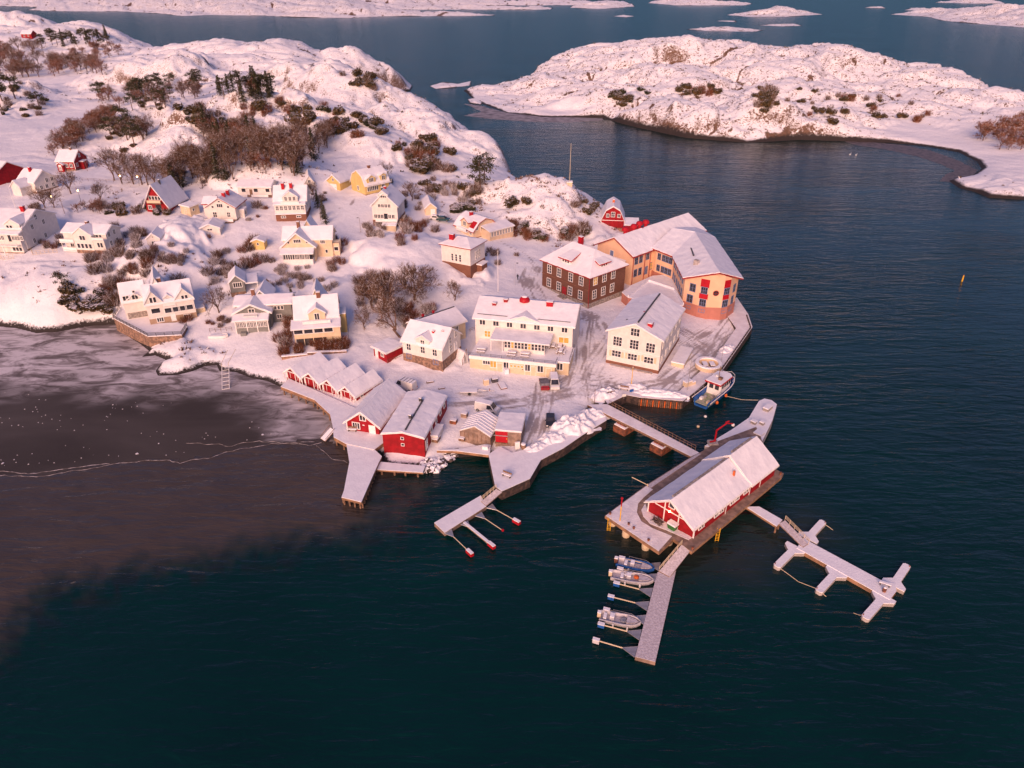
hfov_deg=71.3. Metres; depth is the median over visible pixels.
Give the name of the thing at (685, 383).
crate
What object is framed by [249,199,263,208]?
bare shrub
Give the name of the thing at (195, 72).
pine tree
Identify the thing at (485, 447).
tub
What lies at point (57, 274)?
bush
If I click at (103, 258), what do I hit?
frosted shrub
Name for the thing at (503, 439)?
sliding door
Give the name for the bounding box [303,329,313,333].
window
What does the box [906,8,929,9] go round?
island
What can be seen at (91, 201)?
bare tree
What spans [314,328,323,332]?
window
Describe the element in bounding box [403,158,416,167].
bare shrub
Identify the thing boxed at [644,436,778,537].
red sea hall
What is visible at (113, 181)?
fence
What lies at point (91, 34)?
pine tree
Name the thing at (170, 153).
bare tree
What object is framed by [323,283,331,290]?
frosted shrub
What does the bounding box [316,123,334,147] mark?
bare tree
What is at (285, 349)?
bare shrub
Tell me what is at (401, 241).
bare shrub
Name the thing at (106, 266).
frosted shrub
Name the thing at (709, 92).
bare shrub
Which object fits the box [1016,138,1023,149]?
bare tree
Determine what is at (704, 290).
window
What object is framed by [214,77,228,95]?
pine tree
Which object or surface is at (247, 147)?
spruce tree
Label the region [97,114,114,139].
pine tree
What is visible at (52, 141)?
bare tree
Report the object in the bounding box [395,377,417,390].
parked van
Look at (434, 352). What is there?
window
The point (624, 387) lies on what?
bench
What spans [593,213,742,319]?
peach building
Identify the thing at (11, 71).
bare tree
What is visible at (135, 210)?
bare shrub
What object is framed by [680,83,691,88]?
juniper bush
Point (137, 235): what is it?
frosted shrub
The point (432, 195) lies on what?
frosted shrub
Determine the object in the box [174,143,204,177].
bare tree
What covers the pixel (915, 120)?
bare shrub
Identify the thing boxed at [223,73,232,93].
spruce tree
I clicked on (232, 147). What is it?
bare tree
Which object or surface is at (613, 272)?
window
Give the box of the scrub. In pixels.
[2,11,595,240]
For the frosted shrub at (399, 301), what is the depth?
183.30 m
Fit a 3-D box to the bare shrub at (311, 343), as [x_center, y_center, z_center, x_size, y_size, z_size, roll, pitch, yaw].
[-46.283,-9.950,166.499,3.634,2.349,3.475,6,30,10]
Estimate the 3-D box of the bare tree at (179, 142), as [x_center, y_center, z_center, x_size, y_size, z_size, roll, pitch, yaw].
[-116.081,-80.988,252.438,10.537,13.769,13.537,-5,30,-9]
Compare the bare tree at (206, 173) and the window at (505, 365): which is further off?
the bare tree at (206, 173)
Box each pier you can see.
[342,444,381,508]
[704,398,776,449]
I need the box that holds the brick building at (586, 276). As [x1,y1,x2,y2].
[540,235,628,308]
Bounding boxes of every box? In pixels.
[458,436,464,441]
[503,368,508,374]
[750,418,757,424]
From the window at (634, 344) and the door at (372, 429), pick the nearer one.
the door at (372, 429)
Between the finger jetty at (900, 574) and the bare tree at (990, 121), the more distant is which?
the bare tree at (990, 121)
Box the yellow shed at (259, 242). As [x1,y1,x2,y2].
[250,235,267,249]
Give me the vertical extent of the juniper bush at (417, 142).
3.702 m
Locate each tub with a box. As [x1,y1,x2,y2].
[482,445,488,449]
[695,356,721,372]
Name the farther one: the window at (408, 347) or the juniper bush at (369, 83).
the juniper bush at (369, 83)
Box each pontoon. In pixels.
[434,496,485,535]
[797,537,896,599]
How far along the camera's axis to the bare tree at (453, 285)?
182.96 m
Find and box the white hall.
[469,295,583,377]
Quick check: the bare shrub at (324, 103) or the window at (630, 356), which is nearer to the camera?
the window at (630, 356)
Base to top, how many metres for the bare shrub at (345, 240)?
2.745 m
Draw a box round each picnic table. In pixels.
[476,346,486,351]
[507,350,516,355]
[520,351,530,356]
[548,342,558,349]
[555,343,564,348]
[556,347,565,354]
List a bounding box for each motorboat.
[597,609,640,630]
[609,569,653,587]
[614,556,654,572]
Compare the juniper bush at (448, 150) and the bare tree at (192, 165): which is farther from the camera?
the juniper bush at (448, 150)
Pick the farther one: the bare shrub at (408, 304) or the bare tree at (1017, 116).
the bare tree at (1017, 116)
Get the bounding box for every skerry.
[430,81,470,88]
[467,98,481,104]
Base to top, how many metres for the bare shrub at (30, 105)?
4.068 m
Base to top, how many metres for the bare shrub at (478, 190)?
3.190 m
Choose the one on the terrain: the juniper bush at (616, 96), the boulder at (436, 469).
the boulder at (436, 469)
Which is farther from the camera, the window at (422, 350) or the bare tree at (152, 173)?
the bare tree at (152, 173)
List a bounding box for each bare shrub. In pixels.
[3,100,12,106]
[24,102,34,108]
[43,241,50,248]
[48,241,57,248]
[54,233,62,239]
[81,250,97,263]
[82,262,102,274]
[90,250,102,259]
[97,282,110,287]
[102,202,112,208]
[103,285,113,293]
[104,294,118,306]
[105,276,120,290]
[105,289,118,300]
[105,292,120,306]
[109,240,125,256]
[111,275,130,285]
[115,236,126,245]
[116,267,127,276]
[121,262,131,272]
[123,250,134,259]
[124,250,135,257]
[126,262,137,269]
[127,204,143,214]
[127,224,138,232]
[128,265,138,274]
[131,226,150,236]
[135,246,152,261]
[136,227,148,235]
[137,245,158,259]
[137,266,149,277]
[138,255,155,268]
[147,243,159,249]
[155,254,166,262]
[162,206,172,214]
[164,255,172,264]
[168,271,186,280]
[173,256,182,263]
[176,252,187,258]
[181,314,192,321]
[194,101,208,111]
[197,265,215,275]
[205,109,213,116]
[210,248,224,258]
[213,108,221,116]
[215,266,224,275]
[217,257,226,265]
[236,244,246,252]
[238,102,246,109]
[239,254,253,265]
[240,258,252,268]
[243,239,253,250]
[244,241,255,251]
[248,109,256,116]
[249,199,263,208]
[250,255,261,264]
[260,108,267,116]
[260,252,271,262]
[263,101,275,111]
[268,255,275,262]
[270,329,284,342]
[273,95,283,101]
[275,277,283,285]
[276,342,291,351]
[276,345,290,356]
[280,319,291,327]
[280,330,293,338]
[281,326,290,336]
[281,336,293,346]
[291,345,305,353]
[292,344,304,352]
[296,272,307,280]
[306,338,317,346]
[313,338,323,346]
[317,100,328,106]
[318,343,328,349]
[324,341,339,349]
[325,259,335,266]
[327,117,340,127]
[328,263,338,271]
[332,340,344,349]
[337,256,346,264]
[338,237,348,245]
[338,332,348,341]
[347,129,357,137]
[349,272,364,285]
[353,129,366,137]
[355,298,364,306]
[362,74,371,81]
[379,268,391,276]
[393,230,405,239]
[396,235,406,245]
[398,305,412,314]
[401,315,413,326]
[402,146,414,154]
[402,300,414,309]
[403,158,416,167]
[407,307,419,318]
[410,233,419,240]
[411,143,424,153]
[411,220,422,227]
[412,223,423,232]
[413,149,426,158]
[419,219,427,226]
[424,149,439,157]
[424,184,433,193]
[424,300,438,309]
[427,161,437,171]
[427,224,439,231]
[437,160,451,171]
[442,178,447,185]
[445,164,454,171]
[451,189,458,195]
[459,188,473,198]
[468,183,481,190]
[474,184,482,193]
[475,197,481,203]
[490,248,500,255]
[494,257,501,264]
[510,227,520,236]
[519,226,528,235]
[521,231,533,240]
[537,233,549,241]
[564,230,576,240]
[567,222,577,232]
[570,199,579,207]
[571,224,591,236]
[577,219,590,228]
[705,88,713,95]
[753,99,762,107]
[910,115,923,122]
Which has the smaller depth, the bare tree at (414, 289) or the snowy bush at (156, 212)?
the bare tree at (414, 289)
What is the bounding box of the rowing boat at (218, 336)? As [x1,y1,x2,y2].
[208,333,227,338]
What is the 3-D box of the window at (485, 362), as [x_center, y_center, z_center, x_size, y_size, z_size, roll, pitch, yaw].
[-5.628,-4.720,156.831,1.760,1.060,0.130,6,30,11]
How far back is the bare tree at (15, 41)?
604.45 m
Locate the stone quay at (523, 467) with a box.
[489,416,606,499]
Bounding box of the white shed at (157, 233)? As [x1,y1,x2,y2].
[145,226,164,245]
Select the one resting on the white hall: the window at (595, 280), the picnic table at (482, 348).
the picnic table at (482, 348)
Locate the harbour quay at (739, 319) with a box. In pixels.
[604,297,751,408]
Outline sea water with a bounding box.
[0,0,1023,767]
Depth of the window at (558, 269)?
189.58 m
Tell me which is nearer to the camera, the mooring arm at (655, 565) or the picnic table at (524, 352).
the mooring arm at (655, 565)
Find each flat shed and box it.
[178,201,199,216]
[493,412,525,446]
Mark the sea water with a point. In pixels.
(268, 606)
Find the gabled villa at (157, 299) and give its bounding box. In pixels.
[117,265,205,323]
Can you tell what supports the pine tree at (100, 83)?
on the terrain
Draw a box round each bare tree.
[0,51,7,62]
[2,64,19,75]
[3,62,19,78]
[4,41,12,53]
[5,49,24,61]
[9,35,24,47]
[11,57,34,69]
[11,57,35,76]
[12,48,27,59]
[12,62,29,76]
[20,40,40,51]
[21,38,42,48]
[23,188,53,207]
[27,48,39,63]
[28,60,43,76]
[38,185,60,207]
[39,50,55,62]
[44,62,62,75]
[44,131,58,148]
[44,143,59,153]
[49,60,62,73]
[50,126,61,135]
[50,166,81,193]
[51,53,72,66]
[52,135,71,148]
[54,58,65,68]
[59,135,77,146]
[60,55,70,63]
[60,128,72,141]
[62,57,80,71]
[64,125,80,136]
[67,49,83,59]
[67,135,81,147]
[68,60,80,73]
[68,124,83,141]
[69,120,89,140]
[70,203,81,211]
[71,117,86,129]
[73,53,86,69]
[75,56,89,71]
[79,120,94,132]
[81,52,97,72]
[83,56,102,73]
[84,113,96,121]
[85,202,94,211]
[86,119,101,132]
[88,40,98,48]
[88,146,121,180]
[88,199,102,209]
[89,181,112,198]
[90,109,106,122]
[91,48,100,54]
[93,59,107,74]
[95,82,118,98]
[96,92,105,103]
[99,85,112,100]
[99,103,115,115]
[103,47,112,56]
[103,114,118,134]
[105,104,115,116]
[106,159,134,183]
[109,150,148,183]
[111,113,131,140]
[112,95,124,105]
[113,44,122,54]
[122,162,151,186]
[127,116,151,140]
[127,151,163,184]
[131,90,144,99]
[131,113,154,135]
[135,122,153,138]
[137,157,159,183]
[141,79,161,97]
[144,87,161,108]
[149,87,172,104]
[151,153,184,175]
[156,93,171,107]
[163,157,185,185]
[166,142,193,176]
[169,137,195,170]
[171,141,198,178]
[173,84,184,97]
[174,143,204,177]
[175,78,192,97]
[185,80,200,98]
[185,146,216,164]
[187,157,217,172]
[188,156,206,178]
[190,84,203,96]
[190,154,210,180]
[191,164,212,183]
[193,127,224,143]
[194,116,209,128]
[194,120,211,136]
[194,152,212,177]
[198,145,227,162]
[198,283,229,315]
[203,131,230,150]
[204,132,237,168]
[206,115,219,125]
[209,152,234,164]
[210,148,235,172]
[212,121,229,130]
[216,130,251,164]
[216,152,241,179]
[219,126,236,134]
[222,135,239,161]
[230,113,252,126]
[230,123,262,139]
[232,122,245,130]
[234,121,258,138]
[234,132,248,157]
[237,110,249,122]
[238,121,280,162]
[238,148,262,173]
[243,77,258,95]
[243,149,268,169]
[244,139,262,164]
[244,151,257,167]
[247,134,277,164]
[258,150,271,163]
[258,157,271,172]
[265,125,291,144]
[266,119,287,140]
[266,142,279,164]
[267,139,289,169]
[273,133,316,175]
[274,116,307,137]
[274,139,306,172]
[290,131,319,164]
[295,123,323,147]
[297,129,321,148]
[307,135,327,152]
[308,180,317,193]
[310,117,335,145]
[313,128,335,144]
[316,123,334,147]
[352,303,371,331]
[353,269,385,310]
[366,276,404,313]
[368,270,405,295]
[370,291,413,337]
[377,161,393,173]
[388,262,444,304]
[401,181,419,200]
[442,280,461,300]
[972,121,999,140]
[975,122,992,138]
[976,118,997,127]
[992,122,1010,139]
[994,114,1014,130]
[994,132,1009,149]
[1001,124,1023,139]
[1005,137,1018,149]
[1006,116,1023,129]
[1011,113,1023,126]
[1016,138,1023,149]
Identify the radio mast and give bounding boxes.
[566,153,572,186]
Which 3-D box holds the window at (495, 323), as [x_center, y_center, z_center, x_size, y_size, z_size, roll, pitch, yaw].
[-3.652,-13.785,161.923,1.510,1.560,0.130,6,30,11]
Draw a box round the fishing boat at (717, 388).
[692,366,734,408]
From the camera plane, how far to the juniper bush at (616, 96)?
454.29 m
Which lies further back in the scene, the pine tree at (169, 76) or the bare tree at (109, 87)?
the pine tree at (169, 76)
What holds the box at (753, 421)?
on the breakwater pier at (758, 413)
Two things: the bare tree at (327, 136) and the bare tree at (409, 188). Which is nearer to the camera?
the bare tree at (409, 188)
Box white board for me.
[515,441,519,449]
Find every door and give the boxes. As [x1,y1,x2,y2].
[127,310,147,318]
[155,204,161,211]
[170,313,176,320]
[290,373,297,379]
[308,379,315,386]
[326,385,333,392]
[344,390,351,398]
[368,425,375,433]
[495,431,507,442]
[497,363,502,371]
[530,366,535,375]
[546,368,551,376]
[562,286,565,294]
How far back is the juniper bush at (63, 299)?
181.61 m
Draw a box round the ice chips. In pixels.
[1,394,263,465]
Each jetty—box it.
[377,462,424,476]
[635,571,675,664]
[746,506,781,532]
[773,541,804,570]
[798,520,825,544]
[815,565,847,595]
[861,590,895,622]
[882,563,910,594]
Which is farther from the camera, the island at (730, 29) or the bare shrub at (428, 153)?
the island at (730, 29)
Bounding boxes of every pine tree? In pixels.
[0,72,20,98]
[25,91,46,109]
[35,33,44,44]
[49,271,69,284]
[50,33,59,44]
[55,31,67,44]
[65,30,72,41]
[76,27,83,36]
[88,29,97,41]
[89,81,103,97]
[94,81,108,96]
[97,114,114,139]
[101,34,109,45]
[108,103,129,118]
[114,113,131,137]
[119,121,142,146]
[122,93,136,110]
[125,80,141,89]
[125,86,137,102]
[127,76,144,91]
[136,95,150,109]
[139,76,149,93]
[148,86,165,105]
[150,72,162,82]
[150,76,165,88]
[161,86,173,101]
[162,72,175,83]
[182,72,196,81]
[189,67,201,80]
[190,71,201,81]
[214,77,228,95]
[224,69,246,94]
[242,73,261,97]
[250,72,269,97]
[263,72,274,82]
[464,159,493,192]
[470,152,496,180]
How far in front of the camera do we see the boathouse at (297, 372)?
155.34 m
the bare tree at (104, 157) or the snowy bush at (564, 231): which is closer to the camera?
the snowy bush at (564, 231)
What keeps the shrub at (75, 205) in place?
on the terrain
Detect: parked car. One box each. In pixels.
[429,214,439,219]
[436,215,450,221]
[539,378,549,389]
[545,413,555,427]
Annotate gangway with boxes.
[481,485,501,505]
[659,540,689,576]
[779,516,809,546]
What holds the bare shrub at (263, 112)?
on the terrain
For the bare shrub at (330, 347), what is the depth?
164.21 m
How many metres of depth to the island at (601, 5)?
2010.20 m
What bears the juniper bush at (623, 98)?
on the island at (1004, 166)
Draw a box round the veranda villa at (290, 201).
[272,182,310,220]
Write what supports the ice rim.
on the ice at (80, 381)
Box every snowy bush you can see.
[19,106,27,110]
[66,298,80,311]
[73,286,84,292]
[81,294,92,301]
[91,293,108,301]
[92,287,107,295]
[104,208,113,214]
[152,208,159,215]
[290,103,300,109]
[323,105,330,112]
[362,117,377,126]
[450,202,466,212]
[464,202,475,210]
[517,220,529,227]
[531,228,541,236]
[532,232,546,240]
[560,226,567,235]
[618,87,625,93]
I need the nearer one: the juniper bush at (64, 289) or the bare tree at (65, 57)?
the juniper bush at (64, 289)
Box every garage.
[325,169,350,190]
[421,194,436,214]
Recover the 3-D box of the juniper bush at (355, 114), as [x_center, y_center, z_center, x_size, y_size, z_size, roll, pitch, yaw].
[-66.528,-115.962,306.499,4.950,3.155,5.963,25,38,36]
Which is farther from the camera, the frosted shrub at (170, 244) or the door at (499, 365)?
the frosted shrub at (170, 244)
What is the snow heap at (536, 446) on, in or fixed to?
on the stone quay at (523, 467)
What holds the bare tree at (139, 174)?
on the terrain
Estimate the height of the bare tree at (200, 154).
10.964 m
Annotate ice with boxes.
[0,324,347,473]
[464,104,602,121]
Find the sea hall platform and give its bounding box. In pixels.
[605,427,783,554]
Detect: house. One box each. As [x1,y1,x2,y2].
[59,220,122,253]
[143,175,188,211]
[201,189,246,223]
[231,279,295,335]
[290,278,348,345]
[350,164,391,194]
[400,319,461,371]
[405,306,474,339]
[438,233,487,277]
[453,211,514,240]
[600,197,638,232]
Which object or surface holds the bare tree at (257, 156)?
on the terrain
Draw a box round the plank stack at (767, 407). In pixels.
[763,403,772,411]
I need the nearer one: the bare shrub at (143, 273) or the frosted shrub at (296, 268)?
the bare shrub at (143, 273)
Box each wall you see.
[281,349,346,359]
[508,363,524,374]
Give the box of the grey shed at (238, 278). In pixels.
[227,265,257,296]
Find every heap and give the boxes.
[521,441,548,451]
[532,430,567,444]
[547,412,601,435]
[577,407,609,420]
[587,386,618,403]
[617,383,647,390]
[634,389,689,401]
[717,345,733,353]
[753,429,764,436]
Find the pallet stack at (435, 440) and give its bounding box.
[431,435,440,442]
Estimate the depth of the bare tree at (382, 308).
169.26 m
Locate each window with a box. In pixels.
[122,295,129,301]
[131,294,138,299]
[150,307,160,313]
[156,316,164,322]
[164,307,173,313]
[171,306,179,312]
[178,305,186,310]
[184,304,193,309]
[232,282,242,287]
[293,239,300,242]
[293,330,302,334]
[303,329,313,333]
[314,313,319,319]
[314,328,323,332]
[323,328,333,332]
[352,422,360,429]
[359,414,365,421]
[406,344,411,350]
[420,347,425,353]
[432,349,437,356]
[479,320,485,324]
[482,360,489,364]
[484,330,490,336]
[490,361,496,367]
[493,321,498,326]
[503,362,509,368]
[506,322,512,327]
[520,324,526,328]
[524,364,530,371]
[534,325,539,330]
[537,366,543,372]
[547,264,551,273]
[547,277,550,286]
[547,326,553,331]
[556,281,560,290]
[556,362,562,370]
[557,267,560,277]
[558,336,568,343]
[561,328,567,332]
[568,272,572,281]
[568,286,571,295]
[578,276,583,285]
[578,290,582,299]
[592,289,596,299]
[593,277,597,285]
[601,286,605,295]
[602,274,606,282]
[610,283,613,292]
[611,270,615,278]
[611,349,621,357]
[613,336,622,346]
[627,353,637,360]
[629,339,638,349]
[630,327,639,336]
[643,356,653,364]
[645,342,655,353]
[686,294,692,302]
[689,283,695,291]
[699,298,705,306]
[700,286,707,294]
[721,299,727,307]
[723,287,729,294]
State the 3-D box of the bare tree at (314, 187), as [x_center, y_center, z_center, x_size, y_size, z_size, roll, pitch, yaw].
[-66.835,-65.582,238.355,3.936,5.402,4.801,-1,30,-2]
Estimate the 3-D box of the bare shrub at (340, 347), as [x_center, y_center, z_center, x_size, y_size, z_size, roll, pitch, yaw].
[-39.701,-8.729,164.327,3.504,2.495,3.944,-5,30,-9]
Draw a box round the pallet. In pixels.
[497,382,506,389]
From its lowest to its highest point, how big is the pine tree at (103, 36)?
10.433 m
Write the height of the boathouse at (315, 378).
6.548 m
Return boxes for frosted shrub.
[98,253,113,262]
[98,260,114,272]
[102,274,115,284]
[104,248,114,258]
[111,273,122,280]
[122,229,133,237]
[127,231,141,241]
[127,239,142,248]
[165,241,174,246]
[207,256,220,264]
[209,275,220,284]
[222,246,232,253]
[276,267,285,275]
[276,334,287,345]
[277,264,289,269]
[280,275,289,282]
[285,271,293,277]
[293,265,300,270]
[295,282,306,288]
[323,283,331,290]
[329,280,338,287]
[361,221,371,227]
[361,268,379,278]
[372,294,381,304]
[376,231,384,237]
[395,296,406,303]
[397,312,409,321]
[398,219,407,228]
[401,223,413,233]
[417,307,430,316]
[423,302,437,313]
[428,192,437,199]
[439,188,449,195]
[448,182,457,190]
[456,194,468,201]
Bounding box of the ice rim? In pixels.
[0,441,346,476]
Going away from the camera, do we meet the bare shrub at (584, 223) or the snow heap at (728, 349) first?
the snow heap at (728, 349)
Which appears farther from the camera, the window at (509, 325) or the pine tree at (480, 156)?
the pine tree at (480, 156)
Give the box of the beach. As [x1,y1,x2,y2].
[845,141,976,182]
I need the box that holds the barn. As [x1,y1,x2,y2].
[0,161,25,184]
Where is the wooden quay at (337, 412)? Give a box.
[281,379,383,450]
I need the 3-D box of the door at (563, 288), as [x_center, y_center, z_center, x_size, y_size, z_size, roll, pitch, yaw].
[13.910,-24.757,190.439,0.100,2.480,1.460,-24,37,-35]
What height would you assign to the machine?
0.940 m
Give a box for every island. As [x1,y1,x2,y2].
[0,0,630,17]
[464,34,1023,199]
[571,1,634,8]
[649,0,751,4]
[687,26,761,31]
[729,6,821,16]
[763,24,801,25]
[890,3,1023,27]
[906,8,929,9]
[938,0,1005,3]
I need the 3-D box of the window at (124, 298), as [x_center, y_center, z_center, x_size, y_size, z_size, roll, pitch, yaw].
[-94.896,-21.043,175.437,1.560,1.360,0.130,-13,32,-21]
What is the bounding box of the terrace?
[113,305,187,346]
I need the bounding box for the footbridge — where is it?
[587,400,698,457]
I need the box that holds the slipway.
[320,425,334,441]
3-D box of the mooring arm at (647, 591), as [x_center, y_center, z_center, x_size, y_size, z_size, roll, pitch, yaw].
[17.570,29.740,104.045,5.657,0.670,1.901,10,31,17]
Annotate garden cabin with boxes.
[198,217,224,237]
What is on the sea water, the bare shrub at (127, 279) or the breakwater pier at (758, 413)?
the breakwater pier at (758, 413)
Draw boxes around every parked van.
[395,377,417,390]
[474,398,499,413]
[549,372,559,389]
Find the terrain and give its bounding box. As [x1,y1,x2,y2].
[0,10,733,469]
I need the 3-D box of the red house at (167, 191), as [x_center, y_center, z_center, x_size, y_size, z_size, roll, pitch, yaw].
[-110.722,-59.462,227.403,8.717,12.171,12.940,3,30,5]
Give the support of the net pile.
on the sea hall platform
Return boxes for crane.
[707,420,734,445]
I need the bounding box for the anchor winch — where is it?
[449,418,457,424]
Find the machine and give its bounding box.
[491,376,497,382]
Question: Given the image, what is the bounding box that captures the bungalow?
[236,179,277,197]
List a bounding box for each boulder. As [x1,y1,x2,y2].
[425,463,432,472]
[429,458,436,464]
[431,465,440,472]
[436,459,446,464]
[443,454,454,460]
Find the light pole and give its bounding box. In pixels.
[619,497,622,520]
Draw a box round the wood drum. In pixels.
[521,442,525,449]
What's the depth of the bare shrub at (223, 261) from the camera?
198.51 m
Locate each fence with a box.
[30,247,57,254]
[85,175,158,181]
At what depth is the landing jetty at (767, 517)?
115.98 m
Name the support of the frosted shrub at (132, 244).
on the terrain
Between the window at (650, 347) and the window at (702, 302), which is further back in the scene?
the window at (702, 302)
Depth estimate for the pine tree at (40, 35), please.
628.98 m
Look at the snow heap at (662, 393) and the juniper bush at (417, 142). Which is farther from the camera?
the juniper bush at (417, 142)
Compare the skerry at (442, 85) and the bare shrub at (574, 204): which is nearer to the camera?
the bare shrub at (574, 204)
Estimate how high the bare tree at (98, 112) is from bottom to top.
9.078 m
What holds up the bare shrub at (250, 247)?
on the terrain
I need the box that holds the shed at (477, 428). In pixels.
[459,410,497,446]
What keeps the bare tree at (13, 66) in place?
on the terrain
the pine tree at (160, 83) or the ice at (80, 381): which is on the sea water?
the ice at (80, 381)
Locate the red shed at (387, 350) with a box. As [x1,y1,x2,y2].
[370,337,402,363]
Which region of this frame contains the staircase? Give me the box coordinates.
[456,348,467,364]
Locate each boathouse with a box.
[282,351,327,384]
[300,357,346,389]
[319,363,364,396]
[337,369,382,402]
[343,378,406,433]
[380,389,447,456]
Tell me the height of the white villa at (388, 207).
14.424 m
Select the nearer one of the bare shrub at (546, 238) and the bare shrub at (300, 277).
the bare shrub at (300, 277)
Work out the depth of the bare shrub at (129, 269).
189.85 m
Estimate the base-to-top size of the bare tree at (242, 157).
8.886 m
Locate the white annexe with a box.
[605,292,692,374]
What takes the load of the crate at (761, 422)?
on the breakwater pier at (758, 413)
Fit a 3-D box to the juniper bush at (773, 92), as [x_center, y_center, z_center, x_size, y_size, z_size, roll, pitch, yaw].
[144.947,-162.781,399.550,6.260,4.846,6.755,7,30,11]
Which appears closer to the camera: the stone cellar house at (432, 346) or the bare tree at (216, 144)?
the stone cellar house at (432, 346)
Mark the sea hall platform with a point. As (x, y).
(638, 523)
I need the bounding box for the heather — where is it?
[473,37,1020,193]
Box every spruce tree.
[59,33,65,46]
[166,161,180,186]
[177,160,188,187]
[199,104,209,133]
[210,139,222,173]
[211,149,222,181]
[215,118,219,133]
[216,75,224,95]
[220,159,228,180]
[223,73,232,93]
[229,72,236,92]
[238,79,247,102]
[243,115,249,127]
[244,136,252,166]
[248,79,253,97]
[252,71,263,99]
[264,70,272,97]
[268,73,274,93]
[291,148,304,176]
[308,127,318,160]
[313,190,319,207]
[320,199,323,217]
[321,205,329,223]
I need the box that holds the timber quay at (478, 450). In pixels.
[437,444,490,456]
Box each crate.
[461,411,467,417]
[483,378,488,385]
[683,378,692,386]
[759,419,765,425]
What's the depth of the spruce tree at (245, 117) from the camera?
284.82 m
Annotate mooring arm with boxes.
[444,529,473,556]
[461,520,495,549]
[476,512,503,531]
[487,504,520,525]
[592,637,637,656]
[597,621,641,639]
[603,607,645,624]
[608,594,648,610]
[613,580,652,596]
[617,566,656,581]
[619,555,660,570]
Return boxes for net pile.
[652,516,663,525]
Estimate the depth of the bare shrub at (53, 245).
203.70 m
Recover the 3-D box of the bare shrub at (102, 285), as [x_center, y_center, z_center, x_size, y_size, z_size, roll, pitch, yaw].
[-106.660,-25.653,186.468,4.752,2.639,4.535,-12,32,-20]
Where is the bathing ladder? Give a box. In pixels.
[221,349,235,389]
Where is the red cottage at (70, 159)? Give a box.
[54,147,88,171]
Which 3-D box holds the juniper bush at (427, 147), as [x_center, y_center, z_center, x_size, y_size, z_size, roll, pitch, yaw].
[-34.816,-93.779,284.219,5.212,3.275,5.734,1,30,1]
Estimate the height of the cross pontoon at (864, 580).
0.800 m
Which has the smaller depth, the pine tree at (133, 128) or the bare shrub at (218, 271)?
the bare shrub at (218, 271)
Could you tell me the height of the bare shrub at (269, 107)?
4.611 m
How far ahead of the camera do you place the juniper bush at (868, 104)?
434.34 m
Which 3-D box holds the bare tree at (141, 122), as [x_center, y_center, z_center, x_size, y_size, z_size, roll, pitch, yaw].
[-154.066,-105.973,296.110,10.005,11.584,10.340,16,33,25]
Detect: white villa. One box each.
[0,205,59,254]
[370,184,406,231]
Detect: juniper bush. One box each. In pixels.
[33,105,41,109]
[57,285,75,294]
[57,292,79,304]
[58,281,76,293]
[65,295,102,313]
[99,304,113,314]
[111,201,126,207]
[115,207,127,215]
[119,145,128,152]
[172,103,183,110]
[182,104,191,113]
[187,115,199,123]
[188,103,199,113]
[189,104,198,112]
[250,100,257,108]
[254,98,267,105]
[254,103,264,110]
[276,100,286,104]
[283,112,301,123]
[290,107,301,112]
[297,115,311,124]
[302,103,312,109]
[302,109,315,116]
[305,113,316,120]
[332,104,345,114]
[332,125,349,134]
[338,116,349,122]
[343,121,358,128]
[348,80,360,86]
[349,110,362,117]
[351,67,362,76]
[361,78,374,87]
[369,116,384,124]
[374,126,385,134]
[391,143,402,150]
[404,151,418,159]
[409,139,423,146]
[409,157,433,173]
[417,178,430,185]
[419,145,429,152]
[424,132,437,142]
[425,142,439,150]
[428,154,440,163]
[429,182,442,191]
[430,146,439,154]
[442,146,456,155]
[456,180,469,190]
[468,198,475,204]
[469,188,479,195]
[503,195,519,207]
[521,196,531,204]
[581,198,588,203]
[582,207,590,212]
[589,203,597,210]
[609,89,616,95]
[613,93,620,99]
[616,99,626,106]
[619,95,628,101]
[675,85,683,91]
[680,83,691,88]
[691,88,702,94]
[710,87,723,93]
[757,94,768,100]
[758,90,771,96]
[759,108,768,112]
[760,99,771,107]
[766,88,775,96]
[796,98,805,102]
[813,107,826,113]
[826,107,837,114]
[827,117,838,124]
[839,95,848,100]
[840,107,849,113]
[866,102,875,106]
[871,112,881,118]
[896,112,908,117]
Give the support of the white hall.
on the terrain
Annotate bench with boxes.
[347,426,356,431]
[502,470,511,478]
[620,385,628,390]
[879,580,891,587]
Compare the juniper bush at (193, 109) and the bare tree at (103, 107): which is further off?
the bare tree at (103, 107)
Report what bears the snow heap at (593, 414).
on the stone quay at (523, 467)
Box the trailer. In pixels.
[460,388,489,395]
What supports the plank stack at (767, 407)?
on the breakwater pier at (758, 413)
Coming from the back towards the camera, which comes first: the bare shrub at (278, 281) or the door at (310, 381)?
the bare shrub at (278, 281)
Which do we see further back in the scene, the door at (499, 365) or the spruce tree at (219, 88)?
the spruce tree at (219, 88)
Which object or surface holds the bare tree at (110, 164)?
on the terrain
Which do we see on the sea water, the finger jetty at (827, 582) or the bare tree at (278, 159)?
the finger jetty at (827, 582)
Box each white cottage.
[9,166,58,195]
[303,169,315,184]
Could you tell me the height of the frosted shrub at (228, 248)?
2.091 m
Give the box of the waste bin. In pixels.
[667,519,678,530]
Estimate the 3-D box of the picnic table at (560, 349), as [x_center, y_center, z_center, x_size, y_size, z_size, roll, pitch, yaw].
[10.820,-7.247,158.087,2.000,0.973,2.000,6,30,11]
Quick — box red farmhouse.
[20,30,36,38]
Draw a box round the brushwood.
[1,157,616,360]
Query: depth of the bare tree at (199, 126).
290.68 m
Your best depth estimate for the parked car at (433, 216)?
227.06 m
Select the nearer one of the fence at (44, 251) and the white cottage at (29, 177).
the fence at (44, 251)
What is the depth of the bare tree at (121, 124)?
299.30 m
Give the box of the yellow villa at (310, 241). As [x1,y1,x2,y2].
[279,214,341,264]
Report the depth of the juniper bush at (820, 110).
400.22 m

